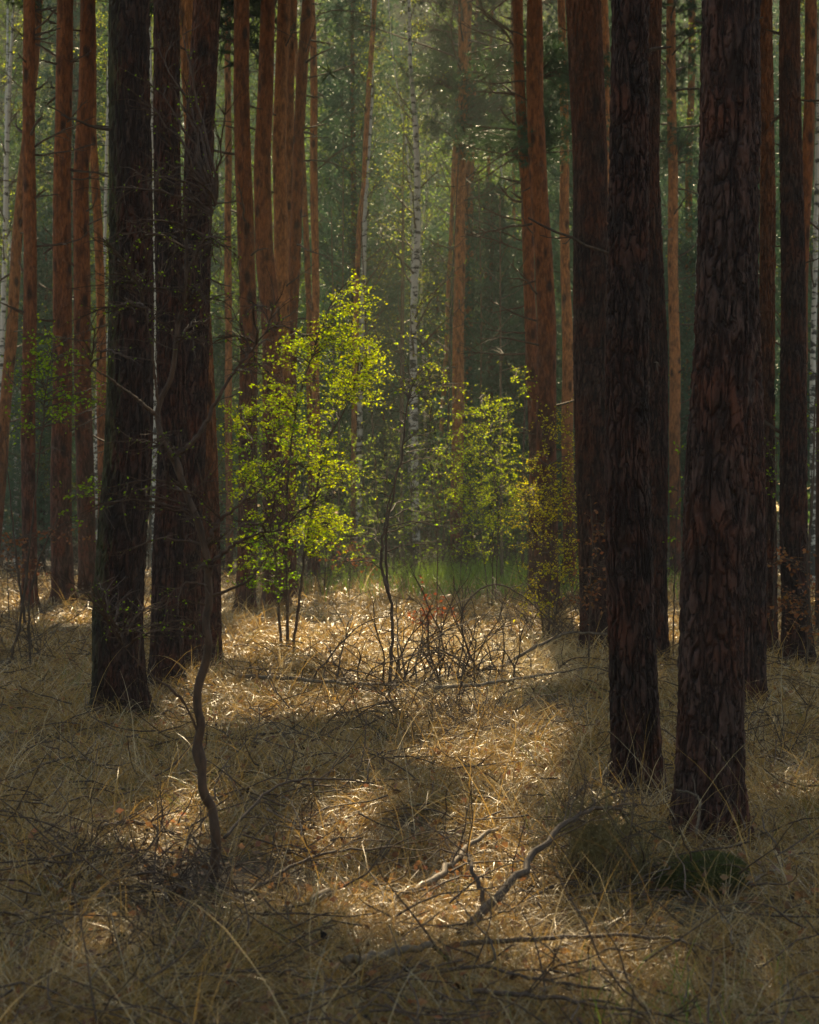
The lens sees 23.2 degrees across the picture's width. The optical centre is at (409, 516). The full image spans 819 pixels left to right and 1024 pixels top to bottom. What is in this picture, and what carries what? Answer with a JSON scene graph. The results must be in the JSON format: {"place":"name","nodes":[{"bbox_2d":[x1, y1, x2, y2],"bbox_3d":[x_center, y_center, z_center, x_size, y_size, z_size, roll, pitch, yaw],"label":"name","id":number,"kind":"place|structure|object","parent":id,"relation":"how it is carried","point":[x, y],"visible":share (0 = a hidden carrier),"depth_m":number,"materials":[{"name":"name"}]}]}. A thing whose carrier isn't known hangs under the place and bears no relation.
{"place":"outdoors","nodes":[
{"label":"outdoors","id":0,"kind":"place"},
{"bbox_2d":[0,614,818,1023],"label":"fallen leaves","id":1,"kind":"object","parent":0,"point":[418,866],"depth_m":8.39,"materials":[{"name":"brown plant"}]},
{"bbox_2d":[0,524,818,1023],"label":"forest floor","id":2,"kind":"structure","parent":0,"point":[392,820],"depth_m":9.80,"materials":[{"name":"brown plant"}]},
{"bbox_2d":[0,0,72,392],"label":"birch tree","id":3,"kind":"object","parent":2,"relation":"on","point":[5,245],"visible":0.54,"depth_m":50.10,"materials":[{"name":"white plant"}]},
{"bbox_2d":[0,2,75,567],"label":"birch tree","id":4,"kind":"object","parent":2,"relation":"on","point":[7,41],"visible":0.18,"depth_m":63.20,"materials":[{"name":"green plant"}]},
{"bbox_2d":[0,555,91,663],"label":"brushwood","id":5,"kind":"object","parent":2,"relation":"on","point":[23,636],"visible":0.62,"depth_m":22.30,"materials":[{"name":"brown plant"}]},
{"bbox_2d":[0,513,95,619],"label":"beech sapling","id":6,"kind":"object","parent":2,"relation":"on","point":[18,539],"visible":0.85,"depth_m":29.99,"materials":[{"name":"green plant"}]},
{"bbox_2d":[0,220,97,571],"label":"young pine","id":7,"kind":"object","parent":2,"relation":"on","point":[47,282],"visible":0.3,"depth_m":57.61,"materials":[{"name":"green plant"}]},
{"bbox_2d":[0,0,107,610],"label":"pine tree","id":8,"kind":"object","parent":2,"relation":"on","point":[29,312],"visible":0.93,"depth_m":33.57,"materials":[{"name":"brown plant"}]},
{"bbox_2d":[1,313,106,666],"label":"leafy sapling","id":9,"kind":"object","parent":2,"relation":"on","point":[48,366],"visible":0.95,"depth_m":20.98,"materials":[{"name":"green plant"}]},
{"bbox_2d":[0,0,108,549],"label":"pine tree","id":10,"kind":"object","parent":2,"relation":"on","point":[12,330],"visible":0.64,"depth_m":43.25,"materials":[{"name":"red plant"}]},
{"bbox_2d":[0,0,153,562],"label":"conifer tree","id":11,"kind":"object","parent":2,"relation":"on","point":[47,75],"visible":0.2,"depth_m":68.11,"materials":[{"name":"green plant"}]},
{"bbox_2d":[10,0,156,515],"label":"pine tree","id":12,"kind":"object","parent":2,"relation":"on","point":[99,266],"visible":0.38,"depth_m":40.53,"materials":[{"name":"red plant"}]},
{"bbox_2d":[8,14,182,533],"bbox_3d":[-8.836,-7.159,57.078,5.449,17.820,5.039,0,0,24],"label":"birch tree","id":13,"kind":"object","parent":2,"relation":"on","point":[74,485],"visible":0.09,"depth_m":56.59,"materials":[{"name":"green plant"}]},
{"bbox_2d":[38,1,153,541],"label":"birch tree","id":14,"kind":"object","parent":2,"relation":"on","point":[105,224],"visible":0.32,"depth_m":53.25,"materials":[{"name":"white plant"}]},
{"bbox_2d":[45,0,176,722],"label":"pine tree","id":15,"kind":"object","parent":2,"relation":"on","point":[129,140],"visible":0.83,"depth_m":15.44,"materials":[{"name":"brown plant"}]},
{"bbox_2d":[0,769,255,898],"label":"brushwood","id":16,"kind":"object","parent":2,"relation":"on","point":[129,847],"visible":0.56,"depth_m":8.65,"materials":[{"name":"brown plant"}]},
{"bbox_2d":[101,15,182,576],"bbox_3d":[-6.870,-7.125,54.187,3.436,17.700,2.731,0,0,45],"label":"birch tree","id":17,"kind":"object","parent":2,"relation":"on","point":[155,401],"visible":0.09,"depth_m":53.79,"materials":[{"name":"white plant"}]},
{"bbox_2d":[107,0,213,690],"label":"pine tree","id":18,"kind":"object","parent":2,"relation":"on","point":[166,553],"visible":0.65,"depth_m":18.29,"materials":[{"name":"brown plant"}]},
{"bbox_2d":[36,0,299,602],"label":"pine tree","id":19,"kind":"object","parent":2,"relation":"on","point":[85,452],"visible":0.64,"depth_m":36.41,"materials":[{"name":"brown plant"}]},
{"bbox_2d":[3,0,336,605],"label":"pine tree","id":20,"kind":"object","parent":2,"relation":"on","point":[61,471],"visible":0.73,"depth_m":34.90,"materials":[{"name":"brown plant"}]},
{"bbox_2d":[0,867,341,995],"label":"brushwood","id":21,"kind":"object","parent":2,"relation":"on","point":[163,938],"visible":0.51,"depth_m":7.04,"materials":[{"name":"brown plant"}]},
{"bbox_2d":[32,1,338,904],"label":"crooked sapling","id":22,"kind":"object","parent":2,"relation":"on","point":[204,543],"visible":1,"depth_m":8.37,"materials":[{"name":"brown plant"}]},
{"bbox_2d":[179,0,223,669],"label":"pine tree","id":23,"kind":"object","parent":2,"relation":"on","point":[186,9],"visible":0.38,"depth_m":21.60,"materials":[{"name":"red plant"}]},
{"bbox_2d":[182,0,229,672],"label":"pine tree","id":24,"kind":"object","parent":2,"relation":"on","point":[205,32],"visible":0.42,"depth_m":19.71,"materials":[{"name":"brown plant"}]},
{"bbox_2d":[52,810,368,922],"bbox_3d":[-0.826,1.533,8.277,1.310,0.601,1.129,0,0,0],"label":"brushwood","id":25,"kind":"object","parent":2,"relation":"on","point":[226,872],"visible":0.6,"depth_m":8.25,"materials":[{"name":"brown plant"}]},
{"bbox_2d":[180,0,256,575],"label":"pine tree","id":26,"kind":"object","parent":2,"relation":"on","point":[227,227],"visible":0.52,"depth_m":53.21,"materials":[{"name":"red plant"}]},
{"bbox_2d":[150,0,312,612],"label":"pine tree","id":27,"kind":"object","parent":2,"relation":"on","point":[243,177],"visible":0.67,"depth_m":33.11,"materials":[{"name":"brown plant"}]},
{"bbox_2d":[210,293,262,569],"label":"young pine","id":28,"kind":"object","parent":2,"relation":"on","point":[218,348],"visible":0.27,"depth_m":61.70,"materials":[{"name":"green plant"}]},
{"bbox_2d":[151,4,334,525],"bbox_3d":[-5.133,-8.470,59.147,5.651,20.502,4.943,0,0,-9],"label":"birch tree","id":29,"kind":"object","parent":2,"relation":"on","point":[260,355],"visible":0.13,"depth_m":59.14,"materials":[{"name":"green plant"}]},
{"bbox_2d":[211,61,307,471],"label":"conifer tree","id":30,"kind":"object","parent":2,"relation":"on","point":[252,146],"visible":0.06,"depth_m":97.42,"materials":[{"name":"green plant"}]},
{"bbox_2d":[222,0,302,587],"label":"pine tree","id":31,"kind":"object","parent":2,"relation":"on","point":[290,116],"visible":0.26,"depth_m":43.27,"materials":[{"name":"red plant"}]},
{"bbox_2d":[223,0,350,597],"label":"pine tree","id":32,"kind":"object","parent":2,"relation":"on","point":[282,42],"visible":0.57,"depth_m":38.64,"materials":[{"name":"red plant"}]},
{"bbox_2d":[210,0,373,513],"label":"birch tree","id":33,"kind":"object","parent":2,"relation":"on","point":[307,171],"visible":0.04,"depth_m":74.67,"materials":[{"name":"green plant"}]},
{"bbox_2d":[220,709,373,838],"bbox_3d":[-0.594,1.211,9.381,0.615,0.620,0.886,0,0,19],"label":"fallen branch","id":34,"kind":"object","parent":2,"relation":"on","point":[232,828],"visible":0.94,"depth_m":9.45,"materials":[{"name":"brown wood"}]},
{"bbox_2d":[261,9,336,574],"bbox_3d":[-2.901,-8.928,52.855,5.959,21.414,6.316,0,0,12],"label":"pine tree","id":35,"kind":"object","parent":2,"relation":"on","point":[308,318],"visible":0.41,"depth_m":53.22,"materials":[{"name":"red plant"}]},
{"bbox_2d":[211,0,404,472],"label":"pine tree","id":36,"kind":"object","parent":2,"relation":"on","point":[301,95],"visible":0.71,"depth_m":42.53,"materials":[{"name":"brown plant"}]},
{"bbox_2d":[216,253,412,647],"bbox_3d":[-1.270,-0.723,23.570,2.628,4.764,3.728,0,0,0],"label":"sapling","id":37,"kind":"object","parent":2,"relation":"on","point":[305,534],"visible":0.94,"depth_m":23.38,"materials":[{"name":"green plant"}]},
{"bbox_2d":[258,70,375,548],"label":"conifer tree","id":38,"kind":"object","parent":2,"relation":"on","point":[326,294],"visible":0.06,"depth_m":99.36,"materials":[{"name":"green plant"}]},
{"bbox_2d":[212,0,458,606],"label":"pine tree","id":39,"kind":"object","parent":2,"relation":"on","point":[263,224],"visible":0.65,"depth_m":35.88,"materials":[{"name":"brown plant"}]},
{"bbox_2d":[304,0,372,578],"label":"pine tree","id":40,"kind":"object","parent":2,"relation":"on","point":[314,201],"visible":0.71,"depth_m":50.08,"materials":[{"name":"red plant"}]},
{"bbox_2d":[208,806,476,918],"bbox_3d":[-0.311,1.418,8.409,1.276,0.436,0.322,0,0,-25],"label":"fallen branch","id":41,"kind":"object","parent":2,"relation":"on","point":[277,874],"visible":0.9,"depth_m":8.51,"materials":[{"name":"brown wood"}]},
{"bbox_2d":[222,495,476,584],"bbox_3d":[-1.817,0.902,49.595,7.820,3.184,7.585,0,0,0],"label":"brushwood","id":42,"kind":"object","parent":2,"relation":"on","point":[338,566],"visible":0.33,"depth_m":48.60,"materials":[{"name":"green plant"}]},
{"bbox_2d":[257,0,451,554],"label":"conifer tree","id":43,"kind":"object","parent":2,"relation":"on","point":[335,102],"visible":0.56,"depth_m":70.43,"materials":[{"name":"green plant"}]},
{"bbox_2d":[304,0,409,568],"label":"birch tree","id":44,"kind":"object","parent":2,"relation":"on","point":[365,226],"visible":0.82,"depth_m":60.84,"materials":[{"name":"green plant"}]},
{"bbox_2d":[322,0,393,563],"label":"pine tree","id":45,"kind":"object","parent":2,"relation":"on","point":[361,202],"visible":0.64,"depth_m":60.83,"materials":[{"name":"red plant"}]},
{"bbox_2d":[296,52,426,549],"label":"birch tree","id":46,"kind":"object","parent":2,"relation":"on","point":[399,122],"visible":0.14,"depth_m":83.01,"materials":[{"name":"green plant"}]},
{"bbox_2d":[333,426,390,587],"bbox_3d":[-1.083,-0.195,43.768,1.489,3.791,3.876,0,0,0],"label":"undergrowth shrub","id":47,"kind":"object","parent":2,"relation":"on","point":[371,515],"visible":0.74,"depth_m":43.92,"materials":[{"name":"green plant"}]},
{"bbox_2d":[342,360,432,559],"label":"young pine","id":48,"kind":"object","parent":2,"relation":"on","point":[377,410],"visible":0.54,"depth_m":61.82,"materials":[{"name":"green plant"}]},
{"bbox_2d":[322,33,473,546],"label":"conifer tree","id":49,"kind":"object","parent":2,"relation":"on","point":[404,48],"visible":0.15,"depth_m":85.70,"materials":[{"name":"green plant"}]},
{"bbox_2d":[318,350,485,692],"bbox_3d":[-0.092,0.052,19.334,1.569,3.356,2.094,0,0,-8],"label":"thin sapling","id":50,"kind":"object","parent":2,"relation":"on","point":[385,532],"visible":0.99,"depth_m":18.94,"materials":[{"name":"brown plant"}]},
{"bbox_2d":[293,576,518,694],"bbox_3d":[-0.074,1.429,19.373,2.287,1.749,3.777,0,0,0],"label":"brushwood","id":51,"kind":"object","parent":2,"relation":"on","point":[427,646],"visible":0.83,"depth_m":19.12,"materials":[{"name":"brown plant"}]},
{"bbox_2d":[0,584,818,1023],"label":"twig litter","id":52,"kind":"object","parent":2,"relation":"on","point":[392,978],"visible":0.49,"depth_m":8.15,"materials":[{"name":"beige plant"}]},
{"bbox_2d":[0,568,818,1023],"bbox_3d":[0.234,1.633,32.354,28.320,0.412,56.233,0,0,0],"label":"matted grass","id":53,"kind":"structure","parent":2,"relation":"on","point":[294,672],"depth_m":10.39,"materials":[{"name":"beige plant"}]},
{"bbox_2d":[0,0,818,538],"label":"distant woodland","id":54,"kind":"object","parent":2,"relation":"on","point":[398,14],"visible":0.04,"depth_m":138.63,"materials":[{"name":"green plant"}]},
{"bbox_2d":[336,0,482,566],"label":"birch tree","id":55,"kind":"object","parent":2,"relation":"on","point":[414,270],"visible":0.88,"depth_m":55.52,"materials":[{"name":"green plant"}]},
{"bbox_2d":[375,0,451,556],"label":"birch tree","id":56,"kind":"object","parent":2,"relation":"on","point":[421,292],"visible":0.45,"depth_m":71.00,"materials":[{"name":"plant"}]},
{"bbox_2d":[297,623,532,746],"bbox_3d":[0.177,1.293,14.170,1.660,0.992,1.680,0,0,-24],"label":"brushwood","id":57,"kind":"object","parent":2,"relation":"on","point":[471,725],"visible":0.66,"depth_m":14.21,"materials":[{"name":"brown plant"}]},
{"bbox_2d":[388,428,442,579],"bbox_3d":[0.120,-0.290,46.103,1.361,3.876,4.655,0,0,0],"label":"undergrowth shrub","id":58,"kind":"object","parent":2,"relation":"on","point":[411,480],"visible":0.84,"depth_m":45.99,"materials":[{"name":"green plant"}]},
{"bbox_2d":[372,224,476,553],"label":"young pine","id":59,"kind":"object","parent":2,"relation":"on","point":[435,301],"visible":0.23,"depth_m":71.62,"materials":[{"name":"green plant"}]},
{"bbox_2d":[371,318,482,627],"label":"birch sapling","id":60,"kind":"object","parent":2,"relation":"on","point":[436,367],"visible":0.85,"depth_m":26.92,"materials":[{"name":"green plant"}]},
{"bbox_2d":[379,0,477,555],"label":"birch tree","id":61,"kind":"object","parent":2,"relation":"on","point":[412,234],"visible":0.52,"depth_m":69.09,"materials":[{"name":"white plant"}]},
{"bbox_2d":[342,1,523,510],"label":"birch tree","id":62,"kind":"object","parent":2,"relation":"on","point":[448,171],"visible":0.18,"depth_m":69.76,"materials":[{"name":"green plant"}]},
{"bbox_2d":[391,32,483,554],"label":"pine tree","id":63,"kind":"object","parent":2,"relation":"on","point":[450,254],"visible":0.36,"depth_m":65.52,"materials":[{"name":"red plant"}]},
{"bbox_2d":[319,639,563,733],"bbox_3d":[0.214,1.423,15.278,1.858,0.886,1.966,0,0,0],"label":"brushwood","id":64,"kind":"object","parent":2,"relation":"on","point":[445,695],"visible":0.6,"depth_m":15.05,"materials":[{"name":"brown plant"}]},
{"bbox_2d":[325,0,566,566],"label":"pine tree","id":65,"kind":"object","parent":2,"relation":"on","point":[475,114],"visible":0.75,"depth_m":56.05,"materials":[{"name":"red plant"}]},
{"bbox_2d":[331,501,577,575],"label":"brushwood","id":66,"kind":"object","parent":2,"relation":"on","point":[488,548],"visible":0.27,"depth_m":53.36,"materials":[{"name":"green plant"}]},
{"bbox_2d":[391,0,526,546],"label":"pine tree","id":67,"kind":"object","parent":2,"relation":"on","point":[489,2],"visible":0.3,"depth_m":65.46,"materials":[{"name":"green plant"}]},
{"bbox_2d":[316,0,610,598],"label":"pine tree","id":68,"kind":"object","parent":2,"relation":"on","point":[518,138],"visible":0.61,"depth_m":36.97,"materials":[{"name":"brown plant"}]},
{"bbox_2d":[408,24,523,443],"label":"conifer tree","id":69,"kind":"object","parent":2,"relation":"on","point":[448,138],"visible":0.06,"depth_m":90.42,"materials":[{"name":"green plant"}]},
{"bbox_2d":[394,0,549,558],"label":"pine tree","id":70,"kind":"object","parent":2,"relation":"on","point":[490,29],"visible":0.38,"depth_m":60.86,"materials":[{"name":"green plant"}]},
{"bbox_2d":[338,562,607,688],"bbox_3d":[0.564,1.145,19.761,2.230,1.439,2.656,0,0,37],"label":"brushwood","id":71,"kind":"object","parent":2,"relation":"on","point":[473,659],"visible":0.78,"depth_m":19.24,"materials":[{"name":"brown plant"}]},
{"bbox_2d":[396,171,575,560],"bbox_3d":[2.626,-4.358,59.743,6.157,12.176,5.778,0,0,40],"label":"young pine","id":72,"kind":"object","parent":2,"relation":"on","point":[491,282],"visible":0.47,"depth_m":59.57,"materials":[{"name":"green plant"}]},
{"bbox_2d":[433,361,547,606],"bbox_3d":[1.398,-0.541,33.982,1.998,4.376,4.223,0,0,0],"label":"hazel shrub","id":73,"kind":"object","parent":2,"relation":"on","point":[489,499],"visible":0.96,"depth_m":33.81,"materials":[{"name":"green plant"}]},
{"bbox_2d":[449,0,573,608],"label":"pine tree","id":74,"kind":"object","parent":2,"relation":"on","point":[544,292],"visible":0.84,"depth_m":35.15,"materials":[{"name":"brown plant"}]},
{"bbox_2d":[234,548,818,1023],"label":"fresh grass","id":75,"kind":"structure","parent":2,"relation":"on","point":[472,570],"depth_m":43.84,"materials":[{"name":"green plant"}]},
{"bbox_2d":[435,893,630,991],"bbox_3d":[0.464,1.393,6.514,0.730,0.250,0.304,0,0,37],"label":"fallen branch","id":76,"kind":"object","parent":2,"relation":"on","point":[519,974],"visible":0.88,"depth_m":6.59,"materials":[{"name":"brown wood"}]},
{"bbox_2d":[496,388,578,639],"bbox_3d":[1.969,0.000,25.841,1.787,3.378,3.293,0,0,0],"label":"beech shrub","id":77,"kind":"object","parent":2,"relation":"on","point":[552,500],"visible":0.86,"depth_m":25.94,"materials":[{"name":"green plant"}]},
{"bbox_2d":[458,0,674,588],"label":"pine tree","id":78,"kind":"object","parent":2,"relation":"on","point":[567,359],"visible":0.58,"depth_m":43.26,"materials":[{"name":"red plant"}]},
{"bbox_2d":[457,515,679,637],"bbox_3d":[2.466,0.964,26.803,3.723,2.515,3.982,0,0,0],"label":"brushwood","id":79,"kind":"object","parent":2,"relation":"on","point":[535,617],"visible":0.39,"depth_m":26.78,"materials":[{"name":"brown plant"}]},
{"bbox_2d":[469,0,681,555],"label":"conifer tree","id":80,"kind":"object","parent":2,"relation":"on","point":[555,250],"visible":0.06,"depth_m":62.39,"materials":[{"name":"green plant"}]},
{"bbox_2d":[551,488,606,664],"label":"beech sapling","id":81,"kind":"object","parent":2,"relation":"on","point":[590,604],"visible":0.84,"depth_m":20.98,"materials":[{"name":"green plant"}]},
{"bbox_2d":[561,0,607,654],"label":"pine tree","id":82,"kind":"object","parent":2,"relation":"on","point":[587,101],"visible":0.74,"depth_m":22.88,"materials":[{"name":"brown plant"}]},
{"bbox_2d":[473,930,718,1023],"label":"fallen branch","id":83,"kind":"object","parent":2,"relation":"on","point":[528,994],"visible":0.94,"depth_m":6.22,"materials":[{"name":"brown wood"}]},
{"bbox_2d":[528,0,671,813],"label":"pine tree","id":84,"kind":"object","parent":2,"relation":"on","point":[632,645],"visible":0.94,"depth_m":10.97,"materials":[{"name":"brown plant"}]},
{"bbox_2d":[438,738,764,905],"bbox_3d":[0.853,1.364,8.730,1.290,0.783,1.062,0,0,-18],"label":"brushwood","id":85,"kind":"object","parent":2,"relation":"on","point":[581,864],"visible":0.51,"depth_m":8.54,"materials":[{"name":"brown plant"}]},
{"bbox_2d":[460,895,762,985],"bbox_3d":[0.739,1.563,7.162,1.056,0.417,0.478,0,0,11],"label":"fallen branch","id":86,"kind":"object","parent":2,"relation":"on","point":[566,936],"visible":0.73,"depth_m":7.13,"materials":[{"name":"brown wood"}]},
{"bbox_2d":[553,0,697,452],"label":"conifer tree","id":87,"kind":"object","parent":2,"relation":"on","point":[663,182],"visible":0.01,"depth_m":66.16,"materials":[{"name":"green plant"}]},
{"bbox_2d":[648,0,671,666],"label":"pine tree","id":88,"kind":"object","parent":2,"relation":"on","point":[658,385],"visible":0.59,"depth_m":21.76,"materials":[{"name":"brown plant"}]},
{"bbox_2d":[566,0,777,578],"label":"pine tree","id":89,"kind":"object","parent":2,"relation":"on","point":[672,154],"visible":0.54,"depth_m":51.05,"materials":[{"name":"red plant"}]},
{"bbox_2d":[663,229,696,564],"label":"young pine","id":90,"kind":"object","parent":2,"relation":"on","point":[683,264],"visible":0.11,"depth_m":57.68,"materials":[{"name":"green plant"}]},
{"bbox_2d":[654,849,754,895],"bbox_3d":[1.266,1.517,8.554,0.437,0.178,0.575,0,0,0],"label":"moss mound","id":91,"kind":"object","parent":2,"relation":"on","point":[712,874],"visible":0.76,"depth_m":8.40,"materials":[{"name":"plant"}]},
{"bbox_2d":[664,0,761,853],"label":"pine tree","id":92,"kind":"object","parent":2,"relation":"on","point":[711,683],"visible":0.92,"depth_m":9.48,"materials":[{"name":"brown plant"}]},
{"bbox_2d":[662,12,816,472],"bbox_3d":[8.793,-7.175,55.473,5.198,17.760,5.206,0,0,43],"label":"conifer tree","id":93,"kind":"object","parent":2,"relation":"on","point":[689,314],"visible":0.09,"depth_m":55.31,"materials":[{"name":"green plant"}]},
{"bbox_2d":[670,683,818,769],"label":"brushwood","id":94,"kind":"object","parent":2,"relation":"on","point":[778,736],"visible":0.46,"depth_m":12.83,"materials":[{"name":"brown plant"}]},
{"bbox_2d":[744,16,770,706],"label":"pine tree","id":95,"kind":"object","parent":2,"relation":"on","point":[755,648],"visible":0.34,"depth_m":16.27,"materials":[{"name":"brown plant"}]},
{"bbox_2d":[759,0,778,653],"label":"pine tree","id":96,"kind":"object","parent":2,"relation":"on","point":[767,265],"visible":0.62,"depth_m":23.39,"materials":[{"name":"brown plant"}]},
{"bbox_2d":[759,1,818,491],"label":"conifer tree","id":97,"kind":"object","parent":2,"relation":"on","point":[777,379],"visible":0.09,"depth_m":55.58,"materials":[{"name":"brown plant"}]},
{"bbox_2d":[764,0,818,666],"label":"pine tree","id":98,"kind":"object","parent":2,"relation":"on","point":[793,478],"visible":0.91,"depth_m":22.13,"materials":[{"name":"brown plant"}]},
{"bbox_2d":[766,399,818,668],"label":"beech sapling","id":99,"kind":"object","parent":2,"relation":"on","point":[808,612],"visible":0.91,"depth_m":19.99,"materials":[{"name":"brown plant"}]},
{"bbox_2d":[773,3,818,585],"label":"birch tree","id":100,"kind":"object","parent":2,"relation":"on","point":[814,272],"visible":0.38,"depth_m":44.43,"materials":[{"name":"plant"}]},
{"bbox_2d":[774,94,818,629],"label":"pine tree","id":101,"kind":"object","parent":2,"relation":"on","point":[817,512],"visible":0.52,"depth_m":26.59,"materials":[{"name":"brown plant"}]},
{"bbox_2d":[775,0,818,439],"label":"pine tree","id":102,"kind":"object","parent":2,"relation":"on","point":[810,11],"visible":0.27,"depth_m":32.92,"materials":[{"name":"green plant"}]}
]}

